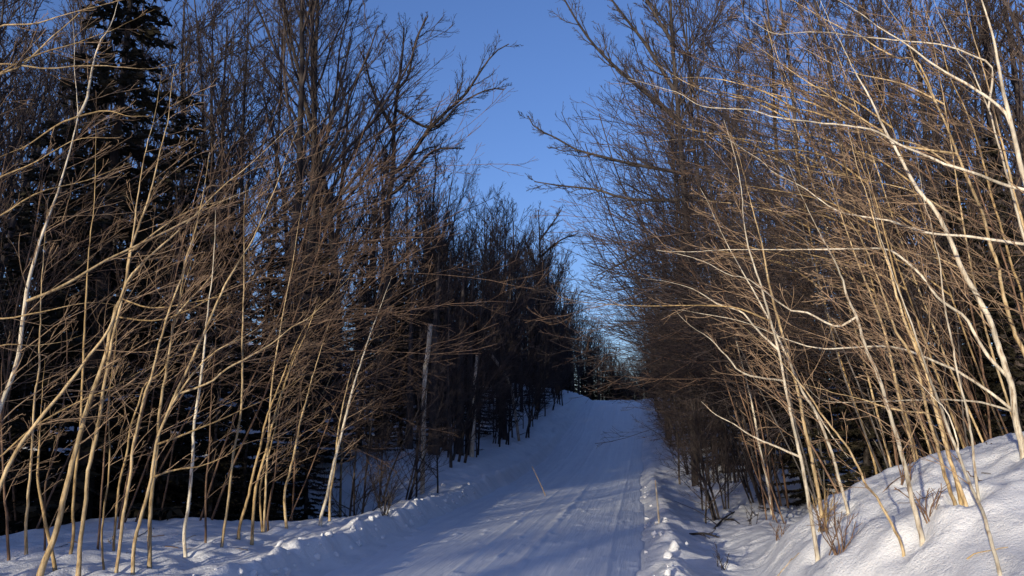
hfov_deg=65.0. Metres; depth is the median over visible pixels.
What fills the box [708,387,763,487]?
young tree
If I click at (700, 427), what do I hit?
young tree
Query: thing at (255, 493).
sapling
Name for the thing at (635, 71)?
bare tree
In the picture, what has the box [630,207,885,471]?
sapling
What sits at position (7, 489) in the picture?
spruce tree
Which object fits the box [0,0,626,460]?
distant woods
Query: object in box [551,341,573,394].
young tree
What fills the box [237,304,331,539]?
sapling
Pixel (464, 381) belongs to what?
young tree
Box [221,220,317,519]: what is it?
spruce tree
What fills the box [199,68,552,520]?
sapling
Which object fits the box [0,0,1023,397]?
sky
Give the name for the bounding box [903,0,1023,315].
sapling
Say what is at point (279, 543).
snow chunk
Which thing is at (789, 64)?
bare tree
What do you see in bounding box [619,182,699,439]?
bare tree
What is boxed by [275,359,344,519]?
spruce tree
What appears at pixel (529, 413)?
young tree
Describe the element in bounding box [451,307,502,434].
spruce tree
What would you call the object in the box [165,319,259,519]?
spruce tree
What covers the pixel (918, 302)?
sapling
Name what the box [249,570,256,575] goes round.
snow chunk
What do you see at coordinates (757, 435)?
sapling
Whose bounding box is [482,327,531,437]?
young tree
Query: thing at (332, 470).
sapling
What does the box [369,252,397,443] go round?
dark trunk
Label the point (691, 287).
sapling
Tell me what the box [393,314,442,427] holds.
young tree
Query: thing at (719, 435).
spruce tree
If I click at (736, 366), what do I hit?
sapling
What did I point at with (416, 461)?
young tree
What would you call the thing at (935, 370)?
sapling
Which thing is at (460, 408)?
dark trunk
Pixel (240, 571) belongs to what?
snow chunk
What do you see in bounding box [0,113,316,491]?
sapling
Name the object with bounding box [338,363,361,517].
sapling
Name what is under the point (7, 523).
sapling
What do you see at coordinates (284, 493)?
sapling
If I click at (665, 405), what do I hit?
young tree
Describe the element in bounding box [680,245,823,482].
sapling
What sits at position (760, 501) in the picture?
sapling
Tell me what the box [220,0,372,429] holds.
bare tree
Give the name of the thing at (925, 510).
shrub
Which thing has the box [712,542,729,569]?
shrub
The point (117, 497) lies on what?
sapling
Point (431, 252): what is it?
bare tree
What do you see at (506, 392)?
spruce tree
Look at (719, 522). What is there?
fallen branch
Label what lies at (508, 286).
bare tree
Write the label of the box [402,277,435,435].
young tree
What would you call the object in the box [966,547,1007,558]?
fallen twig
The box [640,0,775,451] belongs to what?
bare tree
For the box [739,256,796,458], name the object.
young tree
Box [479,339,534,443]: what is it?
young tree
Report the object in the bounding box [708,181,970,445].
sapling
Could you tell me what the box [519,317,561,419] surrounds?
young tree
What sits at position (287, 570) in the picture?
snow chunk
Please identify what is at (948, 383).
sapling
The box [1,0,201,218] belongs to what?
bare tree
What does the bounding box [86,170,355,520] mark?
sapling
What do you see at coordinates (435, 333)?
dark trunk
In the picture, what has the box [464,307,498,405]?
young tree
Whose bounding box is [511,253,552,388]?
bare tree
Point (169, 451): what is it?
sapling
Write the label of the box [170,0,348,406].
bare tree
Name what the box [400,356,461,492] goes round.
young tree
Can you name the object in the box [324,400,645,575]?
road
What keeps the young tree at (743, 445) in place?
on the snow ground
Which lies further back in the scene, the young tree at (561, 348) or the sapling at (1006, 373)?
the young tree at (561, 348)
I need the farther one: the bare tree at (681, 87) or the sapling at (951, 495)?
the bare tree at (681, 87)
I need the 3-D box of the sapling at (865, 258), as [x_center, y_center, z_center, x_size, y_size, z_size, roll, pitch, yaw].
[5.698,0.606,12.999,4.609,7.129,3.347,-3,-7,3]
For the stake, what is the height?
0.776 m
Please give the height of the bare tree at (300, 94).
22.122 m
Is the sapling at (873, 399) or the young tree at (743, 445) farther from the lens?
the young tree at (743, 445)
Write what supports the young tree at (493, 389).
on the snow ground
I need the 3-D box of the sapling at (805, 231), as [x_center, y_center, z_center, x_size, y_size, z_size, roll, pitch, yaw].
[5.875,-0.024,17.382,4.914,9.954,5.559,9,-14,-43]
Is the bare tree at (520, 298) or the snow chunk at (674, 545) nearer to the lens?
the snow chunk at (674, 545)
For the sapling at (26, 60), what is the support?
on the snow ground
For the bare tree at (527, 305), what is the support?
on the snow ground
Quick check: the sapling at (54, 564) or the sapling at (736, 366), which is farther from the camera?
the sapling at (736, 366)
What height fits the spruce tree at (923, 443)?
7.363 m
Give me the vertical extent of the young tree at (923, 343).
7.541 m
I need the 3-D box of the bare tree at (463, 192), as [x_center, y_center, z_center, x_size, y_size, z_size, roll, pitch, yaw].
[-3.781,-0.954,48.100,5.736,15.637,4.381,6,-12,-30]
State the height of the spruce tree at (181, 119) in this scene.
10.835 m
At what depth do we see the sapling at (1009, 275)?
13.15 m
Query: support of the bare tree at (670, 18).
on the snow ground
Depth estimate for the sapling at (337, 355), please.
19.28 m
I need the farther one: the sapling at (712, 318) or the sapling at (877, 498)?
the sapling at (712, 318)
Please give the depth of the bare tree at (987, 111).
25.71 m
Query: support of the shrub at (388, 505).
on the snow ground
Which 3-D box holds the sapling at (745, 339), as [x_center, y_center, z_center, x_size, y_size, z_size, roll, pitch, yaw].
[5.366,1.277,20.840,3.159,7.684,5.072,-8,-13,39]
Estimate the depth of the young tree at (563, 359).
53.39 m
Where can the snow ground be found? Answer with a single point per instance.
(956, 536)
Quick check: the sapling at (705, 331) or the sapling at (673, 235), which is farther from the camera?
the sapling at (705, 331)
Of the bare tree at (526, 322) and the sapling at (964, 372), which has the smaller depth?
the sapling at (964, 372)
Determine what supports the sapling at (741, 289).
on the snow ground
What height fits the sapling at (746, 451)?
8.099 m
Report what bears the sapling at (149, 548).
on the snow ground
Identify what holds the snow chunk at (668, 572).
on the snow ground
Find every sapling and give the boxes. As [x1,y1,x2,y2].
[0,0,176,405]
[0,0,291,442]
[0,27,152,532]
[0,90,206,459]
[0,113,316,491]
[0,190,240,431]
[0,331,25,560]
[0,338,204,482]
[21,353,68,571]
[24,204,87,554]
[36,61,244,575]
[36,136,316,528]
[43,284,95,550]
[49,301,265,523]
[55,149,370,498]
[62,64,230,575]
[69,133,148,553]
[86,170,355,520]
[96,324,138,549]
[99,89,334,529]
[101,304,147,569]
[103,138,239,572]
[112,251,205,550]
[117,191,362,514]
[124,117,448,522]
[131,115,346,574]
[147,201,222,568]
[163,166,390,489]
[182,210,253,558]
[186,136,501,520]
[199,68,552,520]
[204,328,241,542]
[216,184,296,547]
[235,284,384,507]
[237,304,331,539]
[249,340,425,516]
[250,297,333,544]
[259,342,304,532]
[263,195,329,532]
[266,318,312,531]
[269,199,440,514]
[270,266,422,491]
[283,309,344,528]
[289,239,483,520]
[291,318,355,495]
[318,267,408,526]
[328,353,362,520]
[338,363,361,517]
[513,35,788,507]
[525,184,838,492]
[528,29,840,491]
[532,183,762,504]
[546,105,817,504]
[548,131,776,503]
[549,115,819,562]
[556,145,773,519]
[566,196,784,523]
[573,79,919,457]
[573,127,803,491]
[588,15,888,472]
[590,0,942,453]
[590,249,755,435]
[599,119,856,481]
[600,251,768,499]
[605,226,753,502]
[608,0,1023,314]
[609,177,794,474]
[615,0,936,456]
[617,3,932,457]
[618,0,877,474]
[620,147,857,490]
[620,234,826,493]
[622,209,777,453]
[623,212,784,463]
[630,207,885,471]
[631,218,786,435]
[641,228,789,452]
[644,0,1023,459]
[644,247,798,476]
[645,7,891,466]
[646,229,815,489]
[648,277,785,498]
[652,3,989,409]
[654,123,825,497]
[654,198,799,478]
[655,0,931,453]
[657,191,902,463]
[659,158,935,546]
[664,244,805,469]
[670,164,893,466]
[674,92,934,455]
[676,280,781,412]
[677,47,954,450]
[679,213,801,450]
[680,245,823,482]
[682,83,938,442]
[683,197,949,461]
[687,186,849,515]
[694,124,1023,411]
[695,74,1007,438]
[707,15,964,447]
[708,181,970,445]
[709,2,983,442]
[711,116,975,446]
[711,128,833,517]
[712,296,784,514]
[715,16,897,464]
[716,7,954,459]
[725,0,1023,356]
[727,319,904,556]
[730,0,991,438]
[730,102,958,449]
[735,0,1023,316]
[736,116,1023,439]
[738,10,1003,435]
[746,82,984,445]
[746,109,991,442]
[752,140,1022,442]
[760,96,1023,440]
[780,148,987,440]
[789,0,1019,417]
[800,146,917,462]
[801,180,987,441]
[808,177,956,505]
[823,129,968,506]
[825,122,962,505]
[836,177,1001,575]
[839,0,1023,350]
[883,151,980,501]
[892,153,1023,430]
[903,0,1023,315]
[935,0,1023,301]
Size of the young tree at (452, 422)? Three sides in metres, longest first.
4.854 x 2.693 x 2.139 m
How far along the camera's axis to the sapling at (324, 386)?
22.40 m
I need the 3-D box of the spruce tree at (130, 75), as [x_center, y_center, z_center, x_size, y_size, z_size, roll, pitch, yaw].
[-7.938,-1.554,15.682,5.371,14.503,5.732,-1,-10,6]
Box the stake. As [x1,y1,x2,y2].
[655,480,659,523]
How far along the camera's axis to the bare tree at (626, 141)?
36.91 m
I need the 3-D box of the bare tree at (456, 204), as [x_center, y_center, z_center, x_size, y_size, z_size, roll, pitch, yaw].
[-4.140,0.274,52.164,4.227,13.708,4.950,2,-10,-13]
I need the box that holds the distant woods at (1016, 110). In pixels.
[606,0,1023,448]
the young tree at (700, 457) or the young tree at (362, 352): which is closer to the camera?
the young tree at (700, 457)
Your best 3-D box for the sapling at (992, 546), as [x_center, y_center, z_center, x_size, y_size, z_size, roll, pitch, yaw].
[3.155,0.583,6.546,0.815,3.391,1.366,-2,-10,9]
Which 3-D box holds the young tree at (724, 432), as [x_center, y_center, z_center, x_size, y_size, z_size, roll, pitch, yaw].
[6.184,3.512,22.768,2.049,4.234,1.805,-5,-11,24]
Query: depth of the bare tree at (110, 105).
41.85 m
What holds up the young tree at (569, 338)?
on the snow ground
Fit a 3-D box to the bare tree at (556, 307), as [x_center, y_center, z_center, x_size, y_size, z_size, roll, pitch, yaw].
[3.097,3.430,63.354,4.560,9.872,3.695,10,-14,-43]
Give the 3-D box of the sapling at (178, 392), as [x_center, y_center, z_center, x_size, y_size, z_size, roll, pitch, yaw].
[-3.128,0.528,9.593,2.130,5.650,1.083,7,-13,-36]
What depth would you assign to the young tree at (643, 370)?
52.95 m
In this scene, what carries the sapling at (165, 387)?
on the snow ground
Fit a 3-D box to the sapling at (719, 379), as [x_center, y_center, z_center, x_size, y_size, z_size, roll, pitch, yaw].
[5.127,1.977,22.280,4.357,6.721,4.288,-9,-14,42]
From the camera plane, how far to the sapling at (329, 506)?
13.64 m
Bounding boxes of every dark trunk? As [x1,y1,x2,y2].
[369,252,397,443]
[395,254,425,448]
[415,252,449,455]
[427,252,459,450]
[452,252,479,455]
[456,252,488,454]
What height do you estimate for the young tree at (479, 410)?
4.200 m
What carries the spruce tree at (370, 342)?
on the snow ground
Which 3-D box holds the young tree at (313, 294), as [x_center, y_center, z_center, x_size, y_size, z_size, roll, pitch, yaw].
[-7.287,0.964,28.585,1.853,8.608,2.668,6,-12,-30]
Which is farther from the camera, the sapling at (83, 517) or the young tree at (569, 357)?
the young tree at (569, 357)
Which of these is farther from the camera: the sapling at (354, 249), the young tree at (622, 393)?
the young tree at (622, 393)
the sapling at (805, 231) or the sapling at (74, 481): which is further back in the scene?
the sapling at (805, 231)
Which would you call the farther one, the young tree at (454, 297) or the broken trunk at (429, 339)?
the young tree at (454, 297)
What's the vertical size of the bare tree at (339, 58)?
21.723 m
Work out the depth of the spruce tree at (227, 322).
20.14 m
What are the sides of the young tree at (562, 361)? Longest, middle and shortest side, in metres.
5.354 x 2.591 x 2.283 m
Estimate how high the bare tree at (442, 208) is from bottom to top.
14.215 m
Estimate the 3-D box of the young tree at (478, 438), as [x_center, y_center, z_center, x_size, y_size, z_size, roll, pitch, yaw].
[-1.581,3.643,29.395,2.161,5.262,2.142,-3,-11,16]
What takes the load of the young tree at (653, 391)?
on the snow ground
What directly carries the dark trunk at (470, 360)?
on the snow ground
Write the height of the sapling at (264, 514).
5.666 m
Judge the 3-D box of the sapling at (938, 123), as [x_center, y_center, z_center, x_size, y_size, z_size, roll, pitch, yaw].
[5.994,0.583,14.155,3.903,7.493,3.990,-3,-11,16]
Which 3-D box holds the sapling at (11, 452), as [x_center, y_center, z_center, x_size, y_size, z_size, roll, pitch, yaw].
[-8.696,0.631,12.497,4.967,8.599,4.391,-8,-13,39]
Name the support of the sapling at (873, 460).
on the snow ground
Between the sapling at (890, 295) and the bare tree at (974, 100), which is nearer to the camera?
the sapling at (890, 295)
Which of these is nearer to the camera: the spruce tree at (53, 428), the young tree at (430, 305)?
the spruce tree at (53, 428)
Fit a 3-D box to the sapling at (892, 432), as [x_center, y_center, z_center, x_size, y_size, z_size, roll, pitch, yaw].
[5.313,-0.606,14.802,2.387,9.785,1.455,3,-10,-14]
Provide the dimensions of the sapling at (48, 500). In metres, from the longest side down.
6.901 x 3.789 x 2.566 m
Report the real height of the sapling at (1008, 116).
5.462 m
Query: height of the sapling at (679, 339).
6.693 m
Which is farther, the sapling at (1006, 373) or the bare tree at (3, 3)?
the bare tree at (3, 3)
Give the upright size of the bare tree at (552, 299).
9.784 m
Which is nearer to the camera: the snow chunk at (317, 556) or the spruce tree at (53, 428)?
the snow chunk at (317, 556)
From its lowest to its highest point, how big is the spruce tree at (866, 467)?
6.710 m
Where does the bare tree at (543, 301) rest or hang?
on the snow ground
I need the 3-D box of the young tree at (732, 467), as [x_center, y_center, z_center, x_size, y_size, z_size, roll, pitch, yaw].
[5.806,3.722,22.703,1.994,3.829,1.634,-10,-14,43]
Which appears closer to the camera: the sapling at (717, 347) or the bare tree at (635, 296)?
the sapling at (717, 347)
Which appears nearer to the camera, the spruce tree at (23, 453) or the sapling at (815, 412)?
the sapling at (815, 412)
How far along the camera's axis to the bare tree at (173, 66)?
33.87 m
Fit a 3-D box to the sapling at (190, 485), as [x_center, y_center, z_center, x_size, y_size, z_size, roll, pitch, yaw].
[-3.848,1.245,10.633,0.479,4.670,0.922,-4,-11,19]
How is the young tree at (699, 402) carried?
on the snow ground
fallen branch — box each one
[675,501,734,528]
[689,529,719,538]
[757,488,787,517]
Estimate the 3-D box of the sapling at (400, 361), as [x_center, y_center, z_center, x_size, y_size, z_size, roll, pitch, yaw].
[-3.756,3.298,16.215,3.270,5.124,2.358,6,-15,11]
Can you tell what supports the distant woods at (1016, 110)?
on the snow ground
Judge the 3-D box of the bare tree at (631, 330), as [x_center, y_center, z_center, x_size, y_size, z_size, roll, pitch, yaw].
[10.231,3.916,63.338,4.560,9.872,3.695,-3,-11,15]
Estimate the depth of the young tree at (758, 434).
19.49 m
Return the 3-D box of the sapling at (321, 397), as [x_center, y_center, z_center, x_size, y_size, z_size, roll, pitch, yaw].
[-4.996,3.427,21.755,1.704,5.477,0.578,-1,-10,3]
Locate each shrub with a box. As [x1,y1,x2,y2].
[369,463,405,515]
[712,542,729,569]
[746,501,763,525]
[769,522,789,540]
[806,488,861,555]
[811,484,840,531]
[891,437,915,484]
[894,482,949,523]
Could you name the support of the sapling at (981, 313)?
on the snow ground
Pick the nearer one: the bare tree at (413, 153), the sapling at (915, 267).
the sapling at (915, 267)
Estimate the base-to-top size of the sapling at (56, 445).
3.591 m
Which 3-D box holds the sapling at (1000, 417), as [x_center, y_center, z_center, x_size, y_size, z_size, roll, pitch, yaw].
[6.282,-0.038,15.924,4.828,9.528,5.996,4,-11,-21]
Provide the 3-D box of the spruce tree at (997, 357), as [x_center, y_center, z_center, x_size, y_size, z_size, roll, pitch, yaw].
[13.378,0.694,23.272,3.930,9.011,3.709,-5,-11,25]
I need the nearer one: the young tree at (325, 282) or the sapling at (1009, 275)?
the sapling at (1009, 275)
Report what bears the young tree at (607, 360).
on the snow ground
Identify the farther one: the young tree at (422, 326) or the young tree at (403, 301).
the young tree at (403, 301)
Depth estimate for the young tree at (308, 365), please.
23.95 m
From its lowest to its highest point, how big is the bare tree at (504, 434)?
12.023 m
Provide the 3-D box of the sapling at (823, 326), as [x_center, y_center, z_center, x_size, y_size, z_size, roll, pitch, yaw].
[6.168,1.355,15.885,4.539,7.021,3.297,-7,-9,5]
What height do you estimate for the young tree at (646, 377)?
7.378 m
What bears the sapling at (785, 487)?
on the snow ground
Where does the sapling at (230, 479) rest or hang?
on the snow ground
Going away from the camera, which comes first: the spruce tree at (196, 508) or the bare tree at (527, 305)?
the spruce tree at (196, 508)
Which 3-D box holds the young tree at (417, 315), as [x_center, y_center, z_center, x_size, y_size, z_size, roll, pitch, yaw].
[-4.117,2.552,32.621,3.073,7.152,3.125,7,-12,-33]
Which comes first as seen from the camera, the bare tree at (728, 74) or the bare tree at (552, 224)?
the bare tree at (728, 74)
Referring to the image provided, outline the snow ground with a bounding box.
[0,343,1023,575]
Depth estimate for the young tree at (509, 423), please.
34.48 m
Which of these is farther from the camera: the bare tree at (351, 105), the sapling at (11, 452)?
the bare tree at (351, 105)
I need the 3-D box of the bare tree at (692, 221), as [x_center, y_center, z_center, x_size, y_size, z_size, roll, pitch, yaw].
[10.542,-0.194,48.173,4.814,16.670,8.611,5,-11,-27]
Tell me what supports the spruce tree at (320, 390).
on the snow ground
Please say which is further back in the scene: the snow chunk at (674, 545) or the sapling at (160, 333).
the sapling at (160, 333)
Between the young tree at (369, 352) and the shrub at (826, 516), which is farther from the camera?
the young tree at (369, 352)
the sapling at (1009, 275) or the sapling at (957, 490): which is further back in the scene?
the sapling at (1009, 275)
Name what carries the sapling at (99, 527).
on the snow ground
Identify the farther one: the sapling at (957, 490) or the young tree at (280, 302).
the young tree at (280, 302)
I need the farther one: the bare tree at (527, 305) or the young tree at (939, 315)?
the bare tree at (527, 305)
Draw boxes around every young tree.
[150,178,298,372]
[228,237,323,384]
[261,208,357,376]
[267,304,339,452]
[275,275,341,397]
[288,198,341,427]
[306,322,416,517]
[326,277,401,451]
[327,285,401,433]
[328,275,381,391]
[351,347,453,507]
[358,184,472,433]
[368,268,450,407]
[375,340,462,499]
[390,263,446,377]
[390,272,423,377]
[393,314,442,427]
[395,250,500,447]
[399,323,448,497]
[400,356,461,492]
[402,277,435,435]
[417,255,490,433]
[423,213,510,398]
[427,260,470,421]
[427,320,486,457]
[429,203,554,462]
[432,242,484,467]
[440,325,487,435]
[446,315,498,454]
[452,342,506,456]
[458,296,523,408]
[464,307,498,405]
[466,317,516,400]
[473,339,513,446]
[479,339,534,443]
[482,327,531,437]
[483,326,524,430]
[486,254,533,361]
[487,319,556,444]
[488,336,506,437]
[508,359,536,428]
[511,307,577,437]
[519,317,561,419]
[519,344,557,426]
[525,324,566,415]
[534,291,593,405]
[540,341,574,406]
[544,308,578,396]
[546,353,578,410]
[547,305,587,382]
[547,317,573,380]
[548,326,574,398]
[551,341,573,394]
[563,316,580,392]
[566,319,594,392]
[576,351,596,392]
[592,345,616,399]
[595,343,622,392]
[607,339,637,399]
[626,320,684,410]
[626,325,659,411]
[626,361,645,399]
[631,318,666,416]
[631,329,714,484]
[636,338,678,440]
[640,301,710,449]
[640,343,702,474]
[648,307,680,445]
[648,317,755,520]
[650,368,730,510]
[665,318,752,482]
[666,347,735,440]
[677,394,739,523]
[679,351,750,482]
[684,365,747,509]
[694,352,766,482]
[700,339,796,508]
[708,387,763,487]
[731,401,768,492]
[738,378,771,495]
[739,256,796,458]
[746,295,800,442]
[782,272,877,440]
[785,184,931,451]
[790,351,838,427]
[812,333,882,455]
[857,234,946,446]
[887,202,998,439]
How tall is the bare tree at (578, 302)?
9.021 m
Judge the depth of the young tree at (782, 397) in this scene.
29.89 m
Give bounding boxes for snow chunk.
[237,568,243,574]
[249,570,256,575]
[270,568,278,574]
[275,540,283,546]
[283,567,290,574]
[314,553,320,560]
[325,532,332,536]
[663,551,672,558]
[665,569,670,575]
[668,540,679,550]
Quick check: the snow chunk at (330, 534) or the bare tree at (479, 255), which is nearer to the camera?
the snow chunk at (330, 534)
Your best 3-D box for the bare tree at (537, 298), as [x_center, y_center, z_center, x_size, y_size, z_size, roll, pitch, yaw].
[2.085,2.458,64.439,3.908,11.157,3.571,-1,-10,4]
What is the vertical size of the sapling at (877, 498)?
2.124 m
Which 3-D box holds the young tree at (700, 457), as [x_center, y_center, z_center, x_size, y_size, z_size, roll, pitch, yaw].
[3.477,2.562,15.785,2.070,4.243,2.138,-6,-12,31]
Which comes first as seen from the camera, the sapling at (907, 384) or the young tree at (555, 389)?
the sapling at (907, 384)
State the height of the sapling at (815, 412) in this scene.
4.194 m
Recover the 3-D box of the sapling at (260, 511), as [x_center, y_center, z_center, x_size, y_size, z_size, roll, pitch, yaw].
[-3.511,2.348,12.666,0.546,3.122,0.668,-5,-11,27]
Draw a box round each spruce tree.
[0,0,236,535]
[0,122,94,531]
[0,147,122,508]
[0,326,60,533]
[0,359,30,535]
[31,362,70,510]
[34,329,104,522]
[42,94,262,524]
[50,165,187,515]
[69,335,154,520]
[95,341,193,513]
[114,291,205,520]
[123,188,304,519]
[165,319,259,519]
[167,338,227,514]
[191,315,299,520]
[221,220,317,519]
[229,304,309,520]
[266,243,369,466]
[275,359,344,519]
[324,249,404,452]
[365,279,430,444]
[413,298,464,441]
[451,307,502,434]
[487,325,520,421]
[518,322,553,403]
[683,358,748,464]
[719,285,794,473]
[755,264,851,507]
[786,205,929,505]
[830,204,958,465]
[859,182,982,478]
[903,171,1023,451]
[931,162,1023,446]
[950,135,1023,449]
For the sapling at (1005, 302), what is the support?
on the snow ground
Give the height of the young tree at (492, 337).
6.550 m
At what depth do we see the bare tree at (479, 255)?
54.27 m
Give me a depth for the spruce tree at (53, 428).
18.67 m
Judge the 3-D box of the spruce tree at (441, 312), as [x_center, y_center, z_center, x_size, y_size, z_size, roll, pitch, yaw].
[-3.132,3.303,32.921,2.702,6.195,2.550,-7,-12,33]
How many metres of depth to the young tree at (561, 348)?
56.67 m
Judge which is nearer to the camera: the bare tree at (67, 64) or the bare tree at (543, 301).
the bare tree at (67, 64)
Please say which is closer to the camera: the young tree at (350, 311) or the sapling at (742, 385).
the sapling at (742, 385)
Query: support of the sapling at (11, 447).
on the snow ground
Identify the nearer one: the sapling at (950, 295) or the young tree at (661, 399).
the sapling at (950, 295)
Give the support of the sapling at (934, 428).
on the snow ground
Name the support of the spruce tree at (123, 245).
on the snow ground
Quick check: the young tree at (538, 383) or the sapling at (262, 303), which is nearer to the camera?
the sapling at (262, 303)
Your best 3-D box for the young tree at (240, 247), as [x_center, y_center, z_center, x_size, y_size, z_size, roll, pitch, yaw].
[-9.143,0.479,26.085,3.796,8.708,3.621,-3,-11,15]
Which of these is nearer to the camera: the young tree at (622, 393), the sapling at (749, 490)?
the sapling at (749, 490)
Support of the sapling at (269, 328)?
on the snow ground
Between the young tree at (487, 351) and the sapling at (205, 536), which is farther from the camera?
the young tree at (487, 351)
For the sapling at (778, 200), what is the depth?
13.18 m
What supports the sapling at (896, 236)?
on the snow ground
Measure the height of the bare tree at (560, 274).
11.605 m
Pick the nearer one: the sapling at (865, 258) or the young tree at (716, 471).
the sapling at (865, 258)
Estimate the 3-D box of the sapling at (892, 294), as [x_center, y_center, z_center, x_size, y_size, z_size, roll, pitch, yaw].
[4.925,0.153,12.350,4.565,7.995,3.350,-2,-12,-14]
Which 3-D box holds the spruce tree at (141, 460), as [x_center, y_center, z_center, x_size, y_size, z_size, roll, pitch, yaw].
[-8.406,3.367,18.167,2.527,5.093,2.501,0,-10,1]
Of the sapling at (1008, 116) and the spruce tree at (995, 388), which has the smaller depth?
the sapling at (1008, 116)
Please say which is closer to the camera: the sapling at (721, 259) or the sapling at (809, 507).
the sapling at (809, 507)
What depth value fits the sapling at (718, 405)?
18.20 m
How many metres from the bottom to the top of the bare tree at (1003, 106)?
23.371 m
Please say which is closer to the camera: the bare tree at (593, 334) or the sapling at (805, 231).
the sapling at (805, 231)
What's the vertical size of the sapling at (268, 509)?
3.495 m
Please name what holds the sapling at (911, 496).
on the snow ground
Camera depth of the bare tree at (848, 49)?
26.91 m
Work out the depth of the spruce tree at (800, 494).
18.57 m
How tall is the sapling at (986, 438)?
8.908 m
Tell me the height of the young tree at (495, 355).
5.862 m
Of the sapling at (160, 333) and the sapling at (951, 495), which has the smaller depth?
the sapling at (951, 495)
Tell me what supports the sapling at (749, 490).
on the snow ground
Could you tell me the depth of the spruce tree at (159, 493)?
15.32 m
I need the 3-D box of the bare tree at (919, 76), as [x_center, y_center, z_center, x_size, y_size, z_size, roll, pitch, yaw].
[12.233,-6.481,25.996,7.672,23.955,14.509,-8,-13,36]
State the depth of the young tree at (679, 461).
25.76 m
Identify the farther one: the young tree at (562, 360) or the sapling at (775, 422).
the young tree at (562, 360)
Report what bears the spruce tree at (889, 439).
on the snow ground
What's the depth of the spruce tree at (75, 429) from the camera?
18.26 m
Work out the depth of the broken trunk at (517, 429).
36.46 m
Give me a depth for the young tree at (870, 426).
23.54 m
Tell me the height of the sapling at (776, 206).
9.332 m
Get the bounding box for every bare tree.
[0,0,99,212]
[0,0,141,366]
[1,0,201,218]
[1,0,232,365]
[38,0,217,370]
[57,0,233,365]
[132,0,352,315]
[148,0,270,322]
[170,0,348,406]
[175,0,463,396]
[215,0,434,427]
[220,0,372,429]
[242,0,429,420]
[253,0,454,432]
[331,30,467,410]
[360,11,518,439]
[376,198,470,359]
[394,178,483,334]
[401,139,505,342]
[416,227,459,400]
[423,198,480,310]
[448,223,481,331]
[449,184,517,421]
[457,225,503,327]
[459,216,529,384]
[460,187,563,439]
[471,238,534,400]
[475,193,547,437]
[491,270,534,368]
[496,245,552,396]
[500,255,549,333]
[501,234,550,396]
[502,224,560,412]
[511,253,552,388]
[512,268,543,379]
[517,0,709,485]
[518,252,560,384]
[518,252,565,393]
[521,201,581,409]
[525,234,577,373]
[531,265,572,348]
[533,274,577,389]
[553,0,745,335]
[553,291,601,394]
[568,0,792,473]
[575,321,596,396]
[576,27,736,346]
[599,0,779,455]
[612,284,658,397]
[617,243,659,404]
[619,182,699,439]
[639,3,829,429]
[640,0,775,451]
[648,156,729,303]
[661,0,958,451]
[688,0,912,444]
[720,0,848,427]
[760,0,1022,314]
[763,0,1011,448]
[791,0,1021,393]
[805,0,1023,343]
[809,0,987,328]
[828,0,1023,308]
[845,0,1023,279]
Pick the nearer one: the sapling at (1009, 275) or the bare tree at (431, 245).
the sapling at (1009, 275)
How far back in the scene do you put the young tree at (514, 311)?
56.60 m
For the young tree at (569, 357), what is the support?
on the snow ground
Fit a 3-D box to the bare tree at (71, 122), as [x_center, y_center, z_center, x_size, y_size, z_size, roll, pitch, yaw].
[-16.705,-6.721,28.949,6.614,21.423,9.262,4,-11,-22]
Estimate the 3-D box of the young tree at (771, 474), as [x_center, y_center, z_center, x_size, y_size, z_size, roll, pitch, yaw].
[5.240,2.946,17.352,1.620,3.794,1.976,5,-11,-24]
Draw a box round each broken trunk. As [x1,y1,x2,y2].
[415,324,435,493]
[468,355,483,456]
[492,355,529,440]
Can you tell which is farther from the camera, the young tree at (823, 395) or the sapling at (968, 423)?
the young tree at (823, 395)
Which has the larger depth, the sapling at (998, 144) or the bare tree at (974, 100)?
the bare tree at (974, 100)
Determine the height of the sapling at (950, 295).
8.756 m
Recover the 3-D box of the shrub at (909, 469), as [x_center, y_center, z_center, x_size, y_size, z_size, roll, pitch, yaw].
[4.470,1.957,9.099,0.260,0.534,0.272,-6,-12,32]
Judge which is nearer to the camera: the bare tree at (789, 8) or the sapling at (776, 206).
the sapling at (776, 206)
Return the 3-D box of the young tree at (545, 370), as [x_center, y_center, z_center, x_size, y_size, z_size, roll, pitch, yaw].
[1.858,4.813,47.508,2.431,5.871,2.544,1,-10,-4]
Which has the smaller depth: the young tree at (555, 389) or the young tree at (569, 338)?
the young tree at (555, 389)
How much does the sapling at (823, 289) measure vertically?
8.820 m
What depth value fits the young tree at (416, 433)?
19.18 m
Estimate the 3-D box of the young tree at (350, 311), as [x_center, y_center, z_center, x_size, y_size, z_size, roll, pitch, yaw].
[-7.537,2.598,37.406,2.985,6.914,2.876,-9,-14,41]
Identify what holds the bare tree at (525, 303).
on the snow ground
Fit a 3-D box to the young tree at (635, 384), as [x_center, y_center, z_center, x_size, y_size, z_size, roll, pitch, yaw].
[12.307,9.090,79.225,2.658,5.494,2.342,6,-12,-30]
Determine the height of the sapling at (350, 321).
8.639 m
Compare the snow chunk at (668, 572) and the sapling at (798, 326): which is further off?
the sapling at (798, 326)
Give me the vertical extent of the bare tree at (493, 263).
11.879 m
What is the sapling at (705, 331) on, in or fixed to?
on the snow ground
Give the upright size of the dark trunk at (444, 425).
8.152 m
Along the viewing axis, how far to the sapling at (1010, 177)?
9.89 m
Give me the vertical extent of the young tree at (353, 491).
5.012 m
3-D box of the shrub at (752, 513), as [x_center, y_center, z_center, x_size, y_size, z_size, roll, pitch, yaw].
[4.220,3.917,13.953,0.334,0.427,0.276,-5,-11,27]
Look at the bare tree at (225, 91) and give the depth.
32.98 m
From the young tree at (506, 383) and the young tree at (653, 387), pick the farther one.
the young tree at (653, 387)
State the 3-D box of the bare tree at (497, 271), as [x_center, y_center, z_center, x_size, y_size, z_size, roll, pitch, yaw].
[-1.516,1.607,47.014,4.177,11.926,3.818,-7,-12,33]

